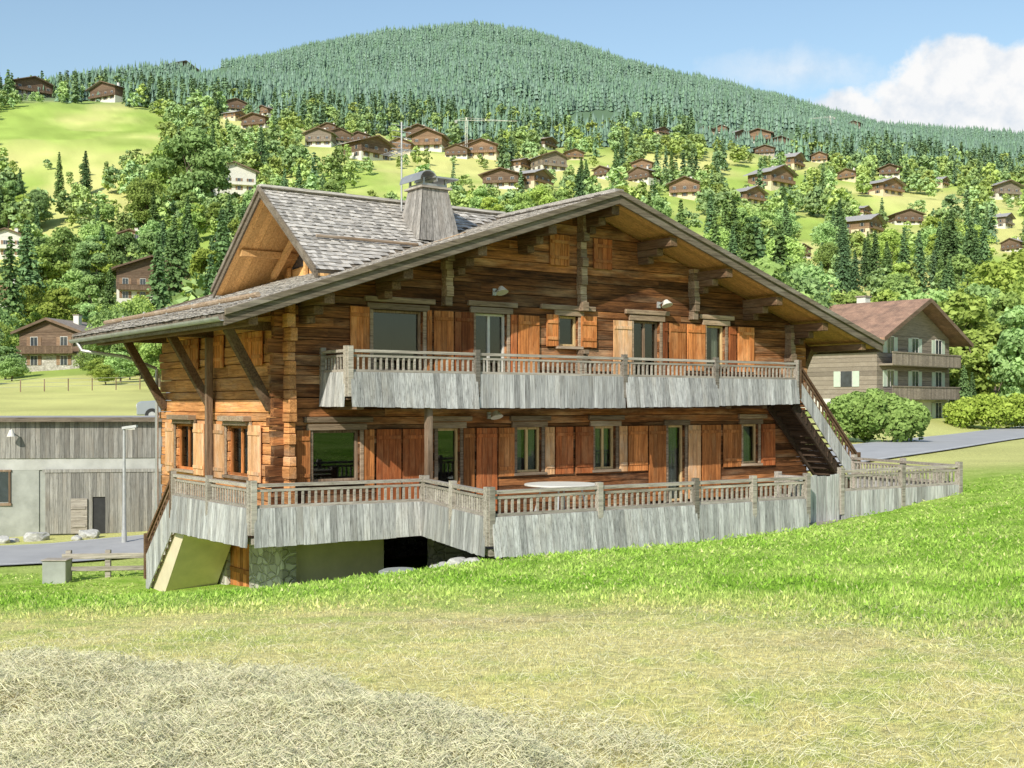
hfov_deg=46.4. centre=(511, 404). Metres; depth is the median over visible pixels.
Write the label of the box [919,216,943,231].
broadleaf tree
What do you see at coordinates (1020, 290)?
broadleaf tree
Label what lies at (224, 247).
pine tree
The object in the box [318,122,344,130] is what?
hillside chalet
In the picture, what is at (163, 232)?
pine tree
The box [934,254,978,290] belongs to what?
broadleaf tree
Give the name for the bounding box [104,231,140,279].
broadleaf tree
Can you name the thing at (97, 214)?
pine tree
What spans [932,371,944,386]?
window
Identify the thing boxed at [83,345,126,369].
broadleaf tree
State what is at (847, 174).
hillside chalet
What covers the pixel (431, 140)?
hillside chalet
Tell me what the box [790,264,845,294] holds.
broadleaf tree
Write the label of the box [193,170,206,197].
pine tree
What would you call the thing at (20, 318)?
broadleaf tree
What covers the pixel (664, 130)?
hillside chalet
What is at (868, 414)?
hedge
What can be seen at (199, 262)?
broadleaf tree
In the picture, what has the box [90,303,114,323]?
broadleaf tree
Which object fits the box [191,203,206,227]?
broadleaf tree
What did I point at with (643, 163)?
hillside chalet
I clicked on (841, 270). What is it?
pine tree
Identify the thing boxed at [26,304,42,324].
broadleaf tree
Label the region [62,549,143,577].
barrier
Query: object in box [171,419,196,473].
window
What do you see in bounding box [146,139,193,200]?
broadleaf tree
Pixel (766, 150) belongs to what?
hillside chalet
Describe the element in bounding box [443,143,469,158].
hillside chalet
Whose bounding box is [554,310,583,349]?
window
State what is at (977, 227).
broadleaf tree
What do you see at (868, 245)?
pine tree
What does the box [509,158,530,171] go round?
hillside chalet
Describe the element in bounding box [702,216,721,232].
broadleaf tree
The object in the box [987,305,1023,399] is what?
broadleaf tree
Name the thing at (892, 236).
broadleaf tree
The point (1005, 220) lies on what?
hillside chalet
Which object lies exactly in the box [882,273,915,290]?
broadleaf tree
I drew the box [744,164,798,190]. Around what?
hillside chalet
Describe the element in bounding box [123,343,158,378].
broadleaf tree
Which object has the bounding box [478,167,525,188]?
hillside chalet
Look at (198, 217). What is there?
broadleaf tree
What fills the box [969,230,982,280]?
pine tree
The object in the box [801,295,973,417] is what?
house
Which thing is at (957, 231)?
broadleaf tree
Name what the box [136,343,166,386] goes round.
broadleaf tree
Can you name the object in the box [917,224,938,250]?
broadleaf tree
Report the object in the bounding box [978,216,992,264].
pine tree
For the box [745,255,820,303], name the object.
broadleaf tree
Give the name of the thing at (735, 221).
pine tree
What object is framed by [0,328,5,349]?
broadleaf tree
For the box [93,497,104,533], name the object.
doorway
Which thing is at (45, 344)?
house
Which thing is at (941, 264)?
pine tree
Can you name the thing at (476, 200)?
broadleaf tree
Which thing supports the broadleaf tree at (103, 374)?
on the ground at (34, 135)
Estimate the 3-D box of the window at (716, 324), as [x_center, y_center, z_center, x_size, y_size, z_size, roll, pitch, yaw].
[5.446,-1.630,32.421,1.020,1.300,0.390,0,0,-36]
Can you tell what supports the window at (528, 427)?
in the chalet at (354, 384)
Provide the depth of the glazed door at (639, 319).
30.99 m
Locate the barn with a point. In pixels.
(61, 475)
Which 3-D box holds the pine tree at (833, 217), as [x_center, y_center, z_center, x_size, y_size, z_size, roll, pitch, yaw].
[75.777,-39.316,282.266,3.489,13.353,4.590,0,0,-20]
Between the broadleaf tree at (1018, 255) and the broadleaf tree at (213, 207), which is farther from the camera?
the broadleaf tree at (213, 207)
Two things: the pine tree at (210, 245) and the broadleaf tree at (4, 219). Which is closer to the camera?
the pine tree at (210, 245)
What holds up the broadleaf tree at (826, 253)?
on the ground at (34, 135)
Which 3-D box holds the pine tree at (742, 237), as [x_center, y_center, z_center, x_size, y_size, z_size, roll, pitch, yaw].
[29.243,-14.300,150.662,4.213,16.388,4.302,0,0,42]
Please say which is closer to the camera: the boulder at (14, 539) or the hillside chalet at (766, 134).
the boulder at (14, 539)
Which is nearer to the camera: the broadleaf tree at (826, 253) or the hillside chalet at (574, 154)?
the broadleaf tree at (826, 253)
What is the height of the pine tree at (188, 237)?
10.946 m
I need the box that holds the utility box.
[41,558,72,583]
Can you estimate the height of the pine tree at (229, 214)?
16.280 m
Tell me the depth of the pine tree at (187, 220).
263.71 m
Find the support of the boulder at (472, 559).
on the ground at (34, 135)
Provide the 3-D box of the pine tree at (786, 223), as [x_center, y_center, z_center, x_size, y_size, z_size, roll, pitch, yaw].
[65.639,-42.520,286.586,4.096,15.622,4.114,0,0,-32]
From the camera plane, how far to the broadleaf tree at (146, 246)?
265.61 m
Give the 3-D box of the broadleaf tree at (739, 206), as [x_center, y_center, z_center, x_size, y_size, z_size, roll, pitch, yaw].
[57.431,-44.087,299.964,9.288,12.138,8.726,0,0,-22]
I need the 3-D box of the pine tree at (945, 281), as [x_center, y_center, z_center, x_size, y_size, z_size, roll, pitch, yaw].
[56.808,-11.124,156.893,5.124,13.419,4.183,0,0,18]
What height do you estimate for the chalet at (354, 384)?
12.100 m
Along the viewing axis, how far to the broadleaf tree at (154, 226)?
281.17 m
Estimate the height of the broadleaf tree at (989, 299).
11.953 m
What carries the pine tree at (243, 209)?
on the ground at (34, 135)
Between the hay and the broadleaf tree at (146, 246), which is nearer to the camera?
the hay
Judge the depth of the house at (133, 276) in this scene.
229.14 m
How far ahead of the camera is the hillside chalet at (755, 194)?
450.55 m
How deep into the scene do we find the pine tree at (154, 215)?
297.36 m
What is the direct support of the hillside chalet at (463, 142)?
on the ground at (34, 135)
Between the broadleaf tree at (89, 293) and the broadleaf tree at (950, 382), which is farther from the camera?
the broadleaf tree at (89, 293)
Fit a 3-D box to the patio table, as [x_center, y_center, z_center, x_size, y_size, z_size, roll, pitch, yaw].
[1.129,2.193,27.379,1.700,0.766,1.700,0,0,-35]
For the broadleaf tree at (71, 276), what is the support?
on the ground at (34, 135)
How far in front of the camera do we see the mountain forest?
859.77 m
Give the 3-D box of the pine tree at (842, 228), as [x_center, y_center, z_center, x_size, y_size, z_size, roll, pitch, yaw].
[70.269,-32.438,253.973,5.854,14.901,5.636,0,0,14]
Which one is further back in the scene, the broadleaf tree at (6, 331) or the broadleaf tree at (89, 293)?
the broadleaf tree at (89, 293)
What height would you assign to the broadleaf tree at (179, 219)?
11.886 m
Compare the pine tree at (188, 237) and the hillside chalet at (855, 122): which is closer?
the pine tree at (188, 237)
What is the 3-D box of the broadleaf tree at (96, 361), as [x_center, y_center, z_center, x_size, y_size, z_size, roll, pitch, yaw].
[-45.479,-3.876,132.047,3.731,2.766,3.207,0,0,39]
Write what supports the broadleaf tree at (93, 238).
on the ground at (34, 135)
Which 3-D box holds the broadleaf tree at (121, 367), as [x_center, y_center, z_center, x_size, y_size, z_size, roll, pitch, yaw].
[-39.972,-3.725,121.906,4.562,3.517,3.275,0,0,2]
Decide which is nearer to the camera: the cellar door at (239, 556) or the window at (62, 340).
the cellar door at (239, 556)
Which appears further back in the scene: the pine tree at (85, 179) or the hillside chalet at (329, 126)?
the hillside chalet at (329, 126)
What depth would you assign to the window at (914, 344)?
94.96 m
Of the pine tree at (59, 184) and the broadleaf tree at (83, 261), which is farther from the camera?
the pine tree at (59, 184)
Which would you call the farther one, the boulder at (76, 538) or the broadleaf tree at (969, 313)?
the broadleaf tree at (969, 313)
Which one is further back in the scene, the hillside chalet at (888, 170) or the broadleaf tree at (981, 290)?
the hillside chalet at (888, 170)
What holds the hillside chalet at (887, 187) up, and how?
on the ground at (34, 135)
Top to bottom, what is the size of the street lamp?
4.215 m
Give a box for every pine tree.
[0,183,10,227]
[0,236,30,337]
[14,220,48,311]
[15,168,24,195]
[32,209,42,234]
[35,236,40,246]
[53,152,64,199]
[79,151,92,193]
[93,267,106,291]
[94,205,100,224]
[98,224,114,286]
[98,295,109,314]
[104,267,117,305]
[134,173,144,229]
[145,232,171,310]
[148,190,158,220]
[157,220,167,255]
[161,218,189,306]
[179,196,195,265]
[183,224,198,278]
[183,226,190,254]
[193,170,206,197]
[195,229,199,248]
[200,254,213,295]
[207,220,230,294]
[208,235,213,250]
[210,124,216,144]
[211,211,230,256]
[224,195,236,232]
[237,199,246,226]
[254,127,269,169]
[281,169,288,186]
[294,164,304,187]
[571,168,584,197]
[579,157,583,178]
[580,160,591,190]
[609,145,622,183]
[645,191,652,207]
[666,149,674,189]
[676,200,685,226]
[703,194,717,235]
[708,213,720,246]
[719,199,732,235]
[727,226,738,255]
[728,199,741,253]
[738,227,746,256]
[739,217,752,257]
[741,227,758,262]
[744,216,766,260]
[758,234,765,251]
[768,227,774,240]
[770,224,793,276]
[778,186,789,212]
[780,195,792,238]
[830,210,835,226]
[830,233,852,291]
[832,199,851,262]
[835,217,856,281]
[837,212,849,258]
[847,250,862,291]
[859,238,870,285]
[863,231,881,288]
[865,231,871,274]
[877,241,892,296]
[896,227,912,276]
[903,275,909,286]
[911,230,930,291]
[924,221,943,283]
[931,255,944,289]
[936,217,951,269]
[937,269,951,295]
[941,210,962,268]
[945,258,957,293]
[958,365,971,397]
[960,270,965,288]
[962,229,968,256]
[963,205,970,231]
[963,219,980,263]
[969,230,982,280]
[969,372,976,395]
[974,202,981,236]
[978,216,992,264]
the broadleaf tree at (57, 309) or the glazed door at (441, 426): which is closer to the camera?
the glazed door at (441, 426)
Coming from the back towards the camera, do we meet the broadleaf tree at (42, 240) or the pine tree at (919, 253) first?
the broadleaf tree at (42, 240)
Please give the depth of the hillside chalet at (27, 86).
671.86 m
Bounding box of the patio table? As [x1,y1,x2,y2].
[524,481,594,510]
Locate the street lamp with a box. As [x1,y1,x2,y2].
[121,425,137,541]
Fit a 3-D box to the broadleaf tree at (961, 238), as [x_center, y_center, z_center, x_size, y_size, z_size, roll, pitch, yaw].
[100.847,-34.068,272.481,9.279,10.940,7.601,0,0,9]
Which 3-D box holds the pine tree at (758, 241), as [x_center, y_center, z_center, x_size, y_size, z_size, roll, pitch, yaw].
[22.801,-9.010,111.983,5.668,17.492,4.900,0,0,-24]
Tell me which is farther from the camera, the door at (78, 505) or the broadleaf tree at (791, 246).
the broadleaf tree at (791, 246)
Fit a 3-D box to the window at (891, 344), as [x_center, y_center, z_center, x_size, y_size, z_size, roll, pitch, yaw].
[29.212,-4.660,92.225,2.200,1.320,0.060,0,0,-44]
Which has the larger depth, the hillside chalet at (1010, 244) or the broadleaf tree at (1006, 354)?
the hillside chalet at (1010, 244)
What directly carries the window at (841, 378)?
in the house at (915, 360)
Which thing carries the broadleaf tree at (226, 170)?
on the ground at (34, 135)
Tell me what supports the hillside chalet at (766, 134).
on the ground at (34, 135)
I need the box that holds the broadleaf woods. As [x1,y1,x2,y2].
[0,75,1023,324]
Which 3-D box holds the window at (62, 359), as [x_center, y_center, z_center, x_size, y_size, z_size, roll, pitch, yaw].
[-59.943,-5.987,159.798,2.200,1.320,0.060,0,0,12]
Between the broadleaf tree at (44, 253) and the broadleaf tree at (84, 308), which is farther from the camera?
the broadleaf tree at (44, 253)
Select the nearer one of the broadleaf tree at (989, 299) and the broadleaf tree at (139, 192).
the broadleaf tree at (989, 299)
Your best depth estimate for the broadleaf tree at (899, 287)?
139.39 m
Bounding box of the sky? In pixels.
[0,0,1023,133]
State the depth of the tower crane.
517.26 m
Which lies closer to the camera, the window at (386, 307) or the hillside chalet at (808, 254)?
the window at (386, 307)
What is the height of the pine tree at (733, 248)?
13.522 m
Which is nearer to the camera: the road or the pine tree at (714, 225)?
the road
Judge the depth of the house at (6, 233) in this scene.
309.85 m
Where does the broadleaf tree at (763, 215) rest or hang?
on the ground at (34, 135)
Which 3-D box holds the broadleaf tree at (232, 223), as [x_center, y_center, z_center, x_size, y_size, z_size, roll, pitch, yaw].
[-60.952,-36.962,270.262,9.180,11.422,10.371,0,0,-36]
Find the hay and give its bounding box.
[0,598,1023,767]
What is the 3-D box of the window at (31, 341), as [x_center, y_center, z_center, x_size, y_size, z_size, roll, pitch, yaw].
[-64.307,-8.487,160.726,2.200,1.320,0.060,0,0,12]
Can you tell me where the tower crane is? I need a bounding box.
[455,117,504,143]
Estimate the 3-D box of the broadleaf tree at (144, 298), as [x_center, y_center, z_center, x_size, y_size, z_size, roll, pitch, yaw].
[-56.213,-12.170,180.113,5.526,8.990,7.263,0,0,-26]
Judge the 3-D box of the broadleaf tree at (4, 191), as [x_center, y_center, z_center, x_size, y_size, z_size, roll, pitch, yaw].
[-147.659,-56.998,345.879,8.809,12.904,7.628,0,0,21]
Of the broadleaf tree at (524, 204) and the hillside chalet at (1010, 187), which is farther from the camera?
the hillside chalet at (1010, 187)
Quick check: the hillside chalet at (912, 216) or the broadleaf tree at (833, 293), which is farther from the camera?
the hillside chalet at (912, 216)
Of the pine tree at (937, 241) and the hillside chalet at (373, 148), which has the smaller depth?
the pine tree at (937, 241)
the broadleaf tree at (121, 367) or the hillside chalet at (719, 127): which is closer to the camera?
the broadleaf tree at (121, 367)
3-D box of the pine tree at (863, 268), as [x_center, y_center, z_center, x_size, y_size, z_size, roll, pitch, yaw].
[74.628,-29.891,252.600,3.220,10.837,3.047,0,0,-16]
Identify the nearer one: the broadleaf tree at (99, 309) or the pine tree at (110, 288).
the broadleaf tree at (99, 309)
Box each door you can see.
[71,498,86,533]
[230,544,248,586]
[433,422,466,490]
[470,306,512,371]
[629,315,664,374]
[663,420,689,501]
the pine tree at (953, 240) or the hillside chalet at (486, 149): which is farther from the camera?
the hillside chalet at (486, 149)
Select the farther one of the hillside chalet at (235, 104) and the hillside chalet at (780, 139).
the hillside chalet at (780, 139)
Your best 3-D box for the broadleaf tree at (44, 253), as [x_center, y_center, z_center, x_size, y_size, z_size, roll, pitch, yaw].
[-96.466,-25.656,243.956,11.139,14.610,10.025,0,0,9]
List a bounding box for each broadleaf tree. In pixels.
[0,186,9,226]
[0,195,15,228]
[0,308,21,351]
[0,321,18,354]
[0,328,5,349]
[0,346,27,379]
[0,357,30,380]
[3,180,20,199]
[4,312,25,345]
[14,194,30,221]
[14,245,70,296]
[18,284,46,318]
[24,189,53,226]
[26,236,45,250]
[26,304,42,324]
[35,286,88,322]
[37,226,83,285]
[47,270,97,318]
[67,240,108,288]
[70,241,119,283]
[71,351,92,370]
[72,274,100,322]
[77,220,116,245]
[78,303,97,322]
[79,305,133,358]
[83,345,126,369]
[83,357,106,375]
[85,234,101,267]
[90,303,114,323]
[90,364,118,384]
[91,203,115,233]
[98,351,139,382]
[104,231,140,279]
[112,297,151,315]
[123,176,171,224]
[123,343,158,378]
[126,294,155,310]
[131,297,151,310]
[134,232,154,258]
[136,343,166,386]
[139,219,161,251]
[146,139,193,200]
[147,126,236,197]
[154,228,183,259]
[165,216,200,246]
[175,191,206,221]
[179,203,206,234]
[182,247,218,296]
[185,253,195,279]
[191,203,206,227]
[204,202,221,240]
[206,149,231,197]
[227,217,240,241]
[235,192,253,213]
[318,182,339,192]
[468,187,499,208]
[479,197,503,210]
[510,192,533,210]
[520,184,556,206]
[555,188,567,200]
[615,186,628,192]
[651,197,673,216]
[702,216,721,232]
[703,227,730,250]
[727,211,742,233]
[729,207,747,231]
[733,205,751,226]
[741,207,780,234]
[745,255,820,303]
[765,235,810,271]
[766,237,806,261]
[772,209,802,241]
[780,271,832,308]
[789,262,807,272]
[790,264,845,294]
[798,280,836,307]
[810,221,848,257]
[812,241,838,284]
[821,290,845,302]
[829,293,856,304]
[843,289,867,298]
[869,228,912,265]
[870,288,904,301]
[876,271,904,295]
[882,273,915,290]
[888,262,915,284]
[890,282,922,296]
[892,288,957,323]
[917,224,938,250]
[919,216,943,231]
[924,234,935,261]
[929,286,957,300]
[930,221,975,251]
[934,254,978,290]
[935,231,965,254]
[938,291,1003,390]
[949,368,990,402]
[953,258,1023,294]
[956,221,998,248]
[958,292,1008,323]
[964,283,1000,306]
[965,336,997,394]
[972,237,998,260]
[979,248,1023,286]
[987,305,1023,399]
[988,291,1023,329]
[990,382,1018,393]
[1004,273,1023,387]
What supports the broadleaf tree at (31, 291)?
on the ground at (34, 135)
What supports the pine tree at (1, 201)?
on the ground at (34, 135)
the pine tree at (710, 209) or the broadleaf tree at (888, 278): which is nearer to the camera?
the broadleaf tree at (888, 278)
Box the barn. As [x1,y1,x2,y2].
[0,416,165,536]
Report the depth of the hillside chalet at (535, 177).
399.77 m
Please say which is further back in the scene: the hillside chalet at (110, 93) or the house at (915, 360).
the hillside chalet at (110, 93)
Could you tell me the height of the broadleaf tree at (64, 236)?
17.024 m
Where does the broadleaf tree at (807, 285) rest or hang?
on the ground at (34, 135)
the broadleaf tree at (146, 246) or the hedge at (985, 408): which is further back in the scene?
the broadleaf tree at (146, 246)
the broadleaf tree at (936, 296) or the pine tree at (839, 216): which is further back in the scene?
the pine tree at (839, 216)
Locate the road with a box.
[0,426,1023,564]
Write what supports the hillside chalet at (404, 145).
on the ground at (34, 135)
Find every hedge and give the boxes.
[821,388,932,441]
[942,392,1023,429]
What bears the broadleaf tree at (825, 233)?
on the ground at (34, 135)
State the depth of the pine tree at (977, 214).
366.13 m
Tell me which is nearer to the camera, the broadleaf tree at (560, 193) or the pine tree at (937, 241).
the pine tree at (937, 241)
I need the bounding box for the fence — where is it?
[0,377,140,391]
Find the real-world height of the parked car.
1.749 m
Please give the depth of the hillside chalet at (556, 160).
488.59 m
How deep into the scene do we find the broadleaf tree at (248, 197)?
306.22 m
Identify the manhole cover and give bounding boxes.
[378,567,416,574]
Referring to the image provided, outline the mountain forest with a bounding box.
[1,19,1023,174]
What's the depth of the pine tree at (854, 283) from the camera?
222.00 m
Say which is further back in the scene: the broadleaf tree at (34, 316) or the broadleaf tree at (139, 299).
the broadleaf tree at (34, 316)
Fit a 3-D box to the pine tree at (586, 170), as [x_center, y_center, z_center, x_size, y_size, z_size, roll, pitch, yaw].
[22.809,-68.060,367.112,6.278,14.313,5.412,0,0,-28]
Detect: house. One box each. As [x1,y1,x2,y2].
[0,227,23,259]
[10,314,92,371]
[111,255,189,302]
[116,228,138,247]
[213,161,259,194]
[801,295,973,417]
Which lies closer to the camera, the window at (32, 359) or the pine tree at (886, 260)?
the window at (32, 359)
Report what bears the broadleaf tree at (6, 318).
on the ground at (34, 135)
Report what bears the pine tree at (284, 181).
on the ground at (34, 135)
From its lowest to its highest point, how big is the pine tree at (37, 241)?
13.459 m
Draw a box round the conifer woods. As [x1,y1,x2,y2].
[0,69,1023,287]
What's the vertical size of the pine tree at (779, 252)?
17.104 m
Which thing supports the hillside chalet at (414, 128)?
on the ground at (34, 135)
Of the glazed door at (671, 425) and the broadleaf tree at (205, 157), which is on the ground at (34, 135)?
the broadleaf tree at (205, 157)
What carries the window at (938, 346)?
in the house at (915, 360)
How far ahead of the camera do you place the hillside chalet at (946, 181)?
543.42 m
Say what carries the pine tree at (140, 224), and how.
on the ground at (34, 135)
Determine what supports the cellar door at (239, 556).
in the chalet at (354, 384)
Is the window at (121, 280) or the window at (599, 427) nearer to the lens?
the window at (599, 427)
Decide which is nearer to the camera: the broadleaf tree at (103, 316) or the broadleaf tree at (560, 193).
the broadleaf tree at (103, 316)
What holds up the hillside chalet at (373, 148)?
on the ground at (34, 135)
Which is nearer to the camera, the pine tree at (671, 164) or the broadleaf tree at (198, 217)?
the broadleaf tree at (198, 217)
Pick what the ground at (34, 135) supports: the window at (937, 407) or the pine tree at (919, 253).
the pine tree at (919, 253)
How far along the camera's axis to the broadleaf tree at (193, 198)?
313.68 m
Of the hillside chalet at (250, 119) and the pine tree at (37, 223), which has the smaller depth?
the pine tree at (37, 223)
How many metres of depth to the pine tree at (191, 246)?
253.89 m
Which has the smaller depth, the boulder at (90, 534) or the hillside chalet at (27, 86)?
the boulder at (90, 534)
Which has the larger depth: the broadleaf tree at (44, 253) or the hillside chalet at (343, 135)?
the hillside chalet at (343, 135)
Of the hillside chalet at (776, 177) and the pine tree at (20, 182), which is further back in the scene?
the hillside chalet at (776, 177)
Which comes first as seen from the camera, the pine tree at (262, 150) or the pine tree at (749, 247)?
the pine tree at (749, 247)
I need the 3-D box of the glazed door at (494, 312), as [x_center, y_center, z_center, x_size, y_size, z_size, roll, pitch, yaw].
[-0.527,-1.220,28.108,1.210,2.120,0.230,0,0,-35]
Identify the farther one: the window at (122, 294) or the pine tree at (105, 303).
the window at (122, 294)
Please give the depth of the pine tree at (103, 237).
259.82 m
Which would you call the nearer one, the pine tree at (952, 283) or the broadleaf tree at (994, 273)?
the broadleaf tree at (994, 273)
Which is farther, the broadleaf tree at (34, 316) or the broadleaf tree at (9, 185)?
the broadleaf tree at (9, 185)
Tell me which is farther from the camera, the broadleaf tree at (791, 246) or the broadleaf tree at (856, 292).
the broadleaf tree at (791, 246)
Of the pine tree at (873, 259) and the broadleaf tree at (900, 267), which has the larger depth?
the pine tree at (873, 259)
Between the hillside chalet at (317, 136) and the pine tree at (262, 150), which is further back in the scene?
the hillside chalet at (317, 136)
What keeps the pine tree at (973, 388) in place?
on the ground at (34, 135)
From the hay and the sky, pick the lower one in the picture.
the hay
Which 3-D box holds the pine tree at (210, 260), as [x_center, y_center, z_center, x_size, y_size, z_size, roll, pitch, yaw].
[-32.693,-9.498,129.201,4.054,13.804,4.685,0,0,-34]
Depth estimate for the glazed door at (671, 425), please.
31.71 m
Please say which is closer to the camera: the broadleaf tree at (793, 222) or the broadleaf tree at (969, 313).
the broadleaf tree at (969, 313)
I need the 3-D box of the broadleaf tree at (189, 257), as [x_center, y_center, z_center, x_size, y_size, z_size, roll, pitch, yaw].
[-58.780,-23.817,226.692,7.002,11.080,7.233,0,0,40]
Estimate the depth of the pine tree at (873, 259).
247.66 m
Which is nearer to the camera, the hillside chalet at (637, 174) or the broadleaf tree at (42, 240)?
the broadleaf tree at (42, 240)
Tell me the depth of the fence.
106.25 m
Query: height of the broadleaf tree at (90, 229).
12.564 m
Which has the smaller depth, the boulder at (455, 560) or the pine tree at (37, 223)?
the boulder at (455, 560)
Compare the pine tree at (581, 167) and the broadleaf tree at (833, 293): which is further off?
the pine tree at (581, 167)
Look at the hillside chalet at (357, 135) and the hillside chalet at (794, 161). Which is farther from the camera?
the hillside chalet at (794, 161)
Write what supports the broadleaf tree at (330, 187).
on the ground at (34, 135)
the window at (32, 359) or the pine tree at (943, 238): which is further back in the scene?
the pine tree at (943, 238)
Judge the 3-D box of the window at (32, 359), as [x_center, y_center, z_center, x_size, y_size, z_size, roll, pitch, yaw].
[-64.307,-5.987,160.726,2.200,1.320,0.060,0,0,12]
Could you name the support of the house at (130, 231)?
on the ground at (34, 135)
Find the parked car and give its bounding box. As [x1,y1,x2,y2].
[136,392,170,415]
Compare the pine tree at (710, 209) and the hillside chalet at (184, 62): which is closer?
the pine tree at (710, 209)
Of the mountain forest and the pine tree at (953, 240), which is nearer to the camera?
the pine tree at (953, 240)
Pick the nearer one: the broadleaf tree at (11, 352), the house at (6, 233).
the broadleaf tree at (11, 352)
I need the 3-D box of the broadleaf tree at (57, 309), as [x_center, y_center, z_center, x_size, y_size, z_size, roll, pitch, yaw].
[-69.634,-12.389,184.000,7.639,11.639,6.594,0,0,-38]
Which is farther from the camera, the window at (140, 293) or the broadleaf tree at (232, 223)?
the broadleaf tree at (232, 223)
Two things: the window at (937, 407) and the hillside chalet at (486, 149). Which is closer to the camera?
the window at (937, 407)
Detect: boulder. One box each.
[0,535,10,543]
[10,538,18,541]
[23,532,49,541]
[71,535,81,540]
[79,529,99,538]
[434,561,446,567]
[447,557,465,565]
[461,557,482,564]
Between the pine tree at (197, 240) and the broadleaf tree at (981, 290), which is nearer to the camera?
the broadleaf tree at (981, 290)
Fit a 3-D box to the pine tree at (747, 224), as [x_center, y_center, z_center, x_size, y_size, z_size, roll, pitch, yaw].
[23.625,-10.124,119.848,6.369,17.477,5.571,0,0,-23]
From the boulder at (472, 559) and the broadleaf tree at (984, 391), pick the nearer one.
the boulder at (472, 559)
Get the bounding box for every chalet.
[2,76,55,97]
[68,122,962,590]
[85,81,124,102]
[158,60,198,71]
[221,110,245,120]
[226,98,247,111]
[237,112,269,128]
[255,105,272,116]
[301,126,338,146]
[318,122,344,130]
[330,127,353,144]
[337,135,396,160]
[351,131,371,141]
[389,137,415,154]
[402,123,432,139]
[408,127,450,151]
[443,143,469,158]
[458,139,473,144]
[462,138,500,159]
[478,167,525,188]
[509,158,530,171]
[518,168,555,188]
[528,150,570,170]
[536,137,558,149]
[562,148,585,159]
[591,165,609,179]
[627,166,659,184]
[629,158,655,168]
[654,126,670,134]
[665,176,702,199]
[714,125,728,132]
[728,129,750,141]
[736,185,768,203]
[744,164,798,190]
[749,128,774,141]
[753,144,775,156]
[766,136,793,143]
[772,152,806,170]
[799,243,812,258]
[810,151,828,162]
[836,168,859,182]
[845,213,886,236]
[848,120,862,127]
[854,205,872,215]
[862,177,907,196]
[877,163,901,178]
[886,208,926,224]
[936,176,950,187]
[990,179,1023,199]
[994,213,1015,228]
[999,237,1023,251]
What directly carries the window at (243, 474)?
in the chalet at (354, 384)
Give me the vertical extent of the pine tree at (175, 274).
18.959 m
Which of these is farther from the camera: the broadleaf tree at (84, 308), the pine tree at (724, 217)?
the pine tree at (724, 217)
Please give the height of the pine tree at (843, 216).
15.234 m
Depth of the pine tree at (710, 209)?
262.81 m
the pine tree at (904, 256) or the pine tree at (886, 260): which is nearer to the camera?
the pine tree at (886, 260)
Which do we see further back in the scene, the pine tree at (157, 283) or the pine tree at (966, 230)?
the pine tree at (966, 230)
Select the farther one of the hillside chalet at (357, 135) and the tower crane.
the hillside chalet at (357, 135)
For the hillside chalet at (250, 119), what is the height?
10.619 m
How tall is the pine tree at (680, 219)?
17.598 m
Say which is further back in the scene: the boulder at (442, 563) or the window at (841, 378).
the window at (841, 378)
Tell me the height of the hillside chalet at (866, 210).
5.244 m
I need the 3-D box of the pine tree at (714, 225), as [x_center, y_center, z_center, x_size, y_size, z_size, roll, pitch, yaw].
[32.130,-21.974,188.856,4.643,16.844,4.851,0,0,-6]
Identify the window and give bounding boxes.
[0,470,11,505]
[27,337,40,345]
[27,355,40,364]
[56,336,70,345]
[56,355,70,364]
[119,278,130,283]
[119,291,130,297]
[137,278,148,284]
[137,291,148,297]
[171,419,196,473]
[222,421,251,480]
[306,424,366,485]
[367,302,429,370]
[511,421,547,475]
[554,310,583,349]
[590,421,620,472]
[702,320,729,368]
[739,419,762,465]
[834,371,858,386]
[883,336,897,352]
[883,369,897,386]
[908,338,921,352]
[908,370,921,385]
[932,339,944,353]
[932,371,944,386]
[932,402,944,417]
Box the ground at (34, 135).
[0,35,1023,767]
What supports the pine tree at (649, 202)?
on the ground at (34, 135)
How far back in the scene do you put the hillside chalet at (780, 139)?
718.41 m
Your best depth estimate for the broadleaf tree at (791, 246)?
204.55 m
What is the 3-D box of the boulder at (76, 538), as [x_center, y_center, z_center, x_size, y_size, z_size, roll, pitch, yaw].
[-15.905,4.882,43.611,0.502,0.275,0.376,0,0,24]
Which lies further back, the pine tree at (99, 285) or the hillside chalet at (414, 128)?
the hillside chalet at (414, 128)
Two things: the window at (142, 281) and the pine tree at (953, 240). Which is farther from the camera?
the pine tree at (953, 240)
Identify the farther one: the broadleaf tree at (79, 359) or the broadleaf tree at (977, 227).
the broadleaf tree at (977, 227)
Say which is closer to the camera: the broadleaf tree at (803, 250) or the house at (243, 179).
the broadleaf tree at (803, 250)
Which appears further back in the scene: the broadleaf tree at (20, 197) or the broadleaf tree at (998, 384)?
the broadleaf tree at (20, 197)
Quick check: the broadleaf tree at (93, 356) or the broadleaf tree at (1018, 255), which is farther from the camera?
the broadleaf tree at (1018, 255)
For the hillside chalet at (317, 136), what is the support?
on the ground at (34, 135)
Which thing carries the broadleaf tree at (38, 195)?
on the ground at (34, 135)
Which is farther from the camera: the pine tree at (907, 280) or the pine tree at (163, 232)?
the pine tree at (163, 232)
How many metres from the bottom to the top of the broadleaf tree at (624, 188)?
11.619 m
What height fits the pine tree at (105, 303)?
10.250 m

